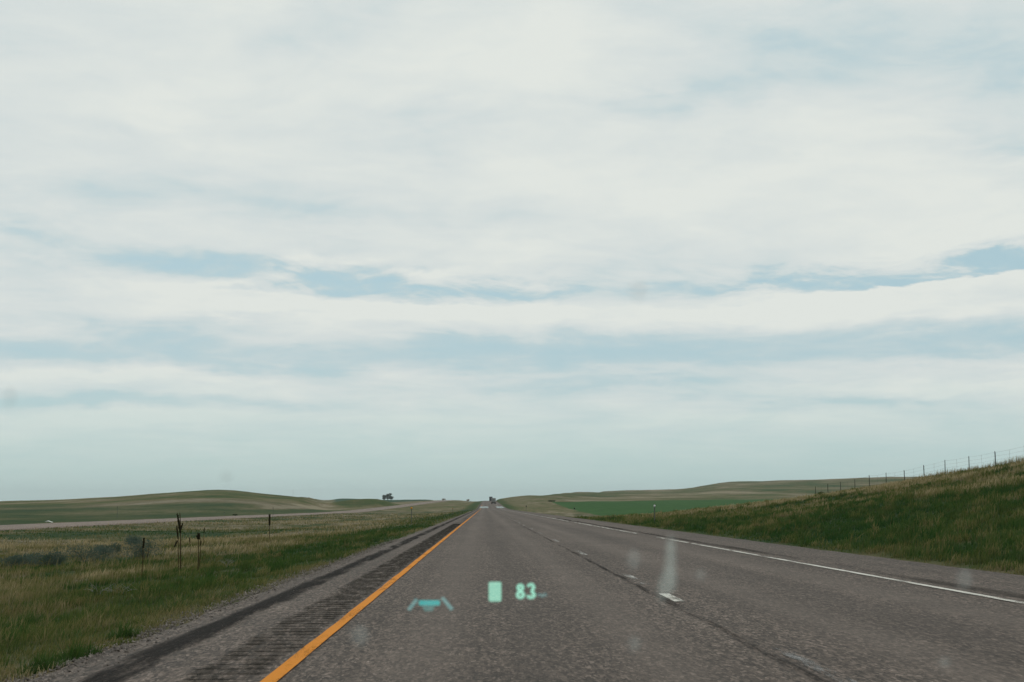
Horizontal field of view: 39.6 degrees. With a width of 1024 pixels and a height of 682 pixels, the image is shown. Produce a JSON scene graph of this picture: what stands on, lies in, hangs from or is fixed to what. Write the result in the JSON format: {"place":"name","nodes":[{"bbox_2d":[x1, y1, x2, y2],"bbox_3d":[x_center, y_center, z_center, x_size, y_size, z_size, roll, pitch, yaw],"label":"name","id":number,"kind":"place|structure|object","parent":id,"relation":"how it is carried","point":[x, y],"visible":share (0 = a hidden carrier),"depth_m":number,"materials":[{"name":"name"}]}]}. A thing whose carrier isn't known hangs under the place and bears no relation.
{"place":"outdoors","nodes":[
{"label":"outdoors","id":0,"kind":"place"},
{"bbox_2d":[0,500,452,530],"bbox_3d":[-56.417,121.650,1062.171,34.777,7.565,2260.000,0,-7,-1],"label":"opposite road","id":1,"kind":"structure","parent":0,"point":[41,525],"depth_m":205.25,"materials":[{"name":"grey asphalt"}]},
{"bbox_2d":[332,498,430,501],"bbox_3d":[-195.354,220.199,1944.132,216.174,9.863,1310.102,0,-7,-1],"label":"field","id":2,"kind":"structure","parent":0,"point":[342,499],"depth_m":1700.93,"materials":[{"name":"plant"}]},
{"bbox_2d":[0,477,922,513],"bbox_3d":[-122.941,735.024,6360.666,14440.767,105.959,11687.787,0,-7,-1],"label":"hills","id":3,"kind":"structure","parent":0,"point":[778,489],"depth_m":1014.74,"materials":[{"name":"green plant"}]},
{"bbox_2d":[0,469,1023,681],"bbox_3d":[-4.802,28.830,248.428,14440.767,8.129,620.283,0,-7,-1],"label":"ground","id":4,"kind":"structure","parent":0,"point":[163,509],"depth_m":164.33,"materials":[{"name":"green plant"}]},
{"bbox_2d":[0,552,38,567],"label":"sagebrush","id":5,"kind":"object","parent":4,"relation":"on","point":[17,559],"visible":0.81,"depth_m":52.52,"materials":[{"name":"green plant"}]},
{"bbox_2d":[3,647,75,674],"bbox_3d":[-3.332,2.216,9.883,0.572,0.213,0.771,-2,-7,14],"label":"roadside weed","id":6,"kind":"object","parent":4,"relation":"on","point":[44,662],"visible":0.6,"depth_m":9.83,"materials":[{"name":"green plant"}]},
{"bbox_2d":[27,548,68,566],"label":"sagebrush","id":7,"kind":"object","parent":4,"relation":"on","point":[53,560],"visible":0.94,"depth_m":51.19,"materials":[{"name":"green plant"}]},
{"bbox_2d":[45,633,108,661],"bbox_3d":[-3.236,2.302,10.689,0.518,0.226,0.695,0,-7,-1],"label":"roadside weed","id":8,"kind":"object","parent":4,"relation":"on","point":[76,653],"visible":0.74,"depth_m":10.63,"materials":[{"name":"green plant"}]},
{"bbox_2d":[53,541,120,562],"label":"sagebrush","id":9,"kind":"object","parent":4,"relation":"on","point":[89,554],"visible":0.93,"depth_m":54.50,"materials":[{"name":"green plant"}]},
{"bbox_2d":[84,581,113,594],"bbox_3d":[-6.543,3.929,22.536,0.569,0.248,0.253,0,-7,-1],"label":"dead brush","id":10,"kind":"object","parent":4,"relation":"on","point":[100,591],"visible":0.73,"depth_m":22.58,"materials":[{"name":"plant"}]},
{"bbox_2d":[90,541,122,555],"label":"sagebrush","id":11,"kind":"object","parent":4,"relation":"on","point":[109,546],"visible":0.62,"depth_m":59.53,"materials":[{"name":"green plant"}]},
{"bbox_2d":[100,582,135,592],"bbox_3d":[-6.229,3.913,22.502,0.573,0.209,0.246,0,-7,-1],"label":"dead brush","id":12,"kind":"object","parent":4,"relation":"on","point":[121,587],"visible":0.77,"depth_m":22.46,"materials":[{"name":"plant"}]},
{"bbox_2d":[100,637,137,647],"bbox_3d":[-3.204,2.459,11.644,0.346,0.109,0.453,4,-8,-32],"label":"roadside weed","id":13,"kind":"object","parent":4,"relation":"on","point":[119,642],"visible":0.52,"depth_m":11.62,"materials":[{"name":"green plant"}]},
{"bbox_2d":[104,620,144,640],"bbox_3d":[-3.354,2.519,12.391,0.571,0.198,0.574,-5,-8,38],"label":"roadside weed","id":14,"kind":"object","parent":4,"relation":"on","point":[126,633],"visible":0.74,"depth_m":12.33,"materials":[{"name":"green plant"}]},
{"bbox_2d":[124,534,146,545],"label":"sagebrush","id":15,"kind":"object","parent":4,"relation":"on","point":[131,538],"visible":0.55,"depth_m":71.90,"materials":[{"name":"green plant"}]},
{"bbox_2d":[118,535,166,559],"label":"sagebrush","id":16,"kind":"object","parent":4,"relation":"on","point":[139,551],"visible":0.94,"depth_m":56.04,"materials":[{"name":"green plant"}]},
{"bbox_2d":[141,538,144,575],"bbox_3d":[-8.378,4.945,32.312,0.058,0.950,0.051,0,-7,-1],"label":"dry stalk","id":17,"kind":"object","parent":4,"relation":"on","point":[142,560],"visible":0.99,"depth_m":32.32,"materials":[{"name":"brown plant"}]},
{"bbox_2d":[176,526,178,569],"bbox_3d":[-8.537,5.317,36.282,0.110,1.199,0.038,-1,-7,8],"label":"dry stalk","id":18,"kind":"object","parent":4,"relation":"on","point":[178,545],"visible":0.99,"depth_m":36.29,"materials":[{"name":"brown plant"}]},
{"bbox_2d":[176,513,182,567],"bbox_3d":[-7.969,4.850,34.057,0.174,1.467,0.063,0,-7,-1],"label":"dry stalk","id":19,"kind":"object","parent":4,"relation":"on","point":[180,526],"visible":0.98,"depth_m":34.08,"materials":[{"name":"brown plant"}]},
{"bbox_2d":[196,533,200,572],"bbox_3d":[-7.022,4.743,31.803,0.098,0.918,0.081,-4,-8,33],"label":"dry stalk","id":20,"kind":"object","parent":4,"relation":"on","point":[198,536],"visible":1,"depth_m":31.80,"materials":[{"name":"brown plant"}]},
{"bbox_2d":[1,539,404,681],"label":"gravel","id":21,"kind":"structure","parent":4,"relation":"on","point":[192,618],"depth_m":14.07,"materials":[{"name":"grey gravel"}]},
{"bbox_2d":[0,522,432,681],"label":"median grass","id":22,"kind":"structure","parent":4,"relation":"on","point":[226,543],"depth_m":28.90,"materials":[{"name":"green plant"}]},
{"bbox_2d":[217,557,236,566],"bbox_3d":[-6.924,5.366,34.536,0.455,0.251,0.231,0,-7,-1],"label":"dead brush","id":23,"kind":"object","parent":4,"relation":"on","point":[229,561],"visible":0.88,"depth_m":34.51,"materials":[{"name":"plant"}]},
{"bbox_2d":[0,510,472,547],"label":"median grass","id":24,"kind":"structure","parent":4,"relation":"on","point":[380,523],"depth_m":129.18,"materials":[{"name":"green plant"}]},
{"bbox_2d":[268,514,270,537],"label":"dry stalk","id":25,"kind":"object","parent":4,"relation":"on","point":[269,522],"visible":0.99,"depth_m":76.47,"materials":[{"name":"brown plant"}]},
{"bbox_2d":[573,461,1023,574],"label":"bank grass","id":26,"kind":"structure","parent":4,"relation":"on","point":[770,511],"depth_m":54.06,"materials":[{"name":"green plant"}]},
{"bbox_2d":[815,448,1019,493],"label":"wire fence","id":27,"kind":"object","parent":4,"relation":"on","point":[917,474],"visible":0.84,"depth_m":129.31,"materials":[{"name":"grey metal"}]},
{"bbox_2d":[0,0,1023,500],"label":"sky","id":28,"kind":"structure","parent":0,"point":[473,250],"materials":[{"name":"white"}]},
{"bbox_2d":[27,501,1023,681],"bbox_3d":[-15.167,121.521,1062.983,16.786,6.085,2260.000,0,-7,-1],"label":"road","id":29,"kind":"structure","parent":0,"point":[491,593],"depth_m":14.11,"materials":[{"name":"grey asphalt"}]},
{"bbox_2d":[82,505,479,681],"bbox_3d":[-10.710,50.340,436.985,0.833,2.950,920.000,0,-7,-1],"label":"shoulder joint","id":30,"kind":"object","parent":29,"relation":"on","point":[156,652],"visible":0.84,"depth_m":12.78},
{"bbox_2d":[188,525,455,679],"bbox_3d":[-2.600,6.498,46.432,0.580,0.011,85.826,0,-7,-1],"label":"rumble strip","id":31,"kind":"object","parent":29,"relation":"on","point":[262,663],"visible":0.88,"depth_m":14.10,"materials":[{"name":"grey asphalt"}]},
{"bbox_2d":[260,512,476,681],"bbox_3d":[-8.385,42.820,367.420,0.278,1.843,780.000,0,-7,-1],"label":"yellow edge line","id":32,"kind":"object","parent":29,"relation":"on","point":[283,669],"visible":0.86,"depth_m":12.53,"materials":[{"name":"paint"}]},
{"bbox_2d":[480,506,503,507],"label":"mirage","id":33,"kind":"object","parent":29,"relation":"on","point":[487,506],"visible":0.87,"depth_m":602.12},
{"bbox_2d":[659,593,680,600],"bbox_3d":[1.935,3.107,17.247,0.130,0.001,1.500,0,-7,-1],"label":"lane marking","id":34,"kind":"object","parent":29,"relation":"on","point":[667,595],"visible":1,"depth_m":17.38,"materials":[{"name":"white paint"}]},
{"bbox_2d":[529,529,818,677],"bbox_3d":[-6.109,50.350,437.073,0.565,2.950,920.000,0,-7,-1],"label":"lane joint","id":35,"kind":"object","parent":29,"relation":"on","point":[662,597],"visible":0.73,"depth_m":19.49,"materials":[{"name":"black asphalt"}]},
{"bbox_2d":[531,514,1020,602],"bbox_3d":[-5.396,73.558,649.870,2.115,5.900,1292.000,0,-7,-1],"label":"white edge line","id":36,"kind":"object","parent":29,"relation":"on","point":[858,573],"visible":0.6,"depth_m":22.32,"materials":[{"name":"paint"}]},
{"bbox_2d":[786,653,856,681],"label":"lane dash faded","id":37,"kind":"object","parent":29,"relation":"on","point":[798,658],"visible":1,"depth_m":10.31,"materials":[{"name":"white paint"}]},
{"bbox_2d":[553,499,777,515],"bbox_3d":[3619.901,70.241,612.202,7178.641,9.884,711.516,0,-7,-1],"label":"crop field","id":38,"kind":"structure","parent":0,"point":[604,508],"depth_m":724.85,"materials":[{"name":"green plant"}]},
{"bbox_2d":[838,456,1023,491],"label":"brow grass","id":39,"kind":"structure","parent":0,"point":[1009,461],"depth_m":112.05,"materials":[{"name":"green plant"}]}
]}

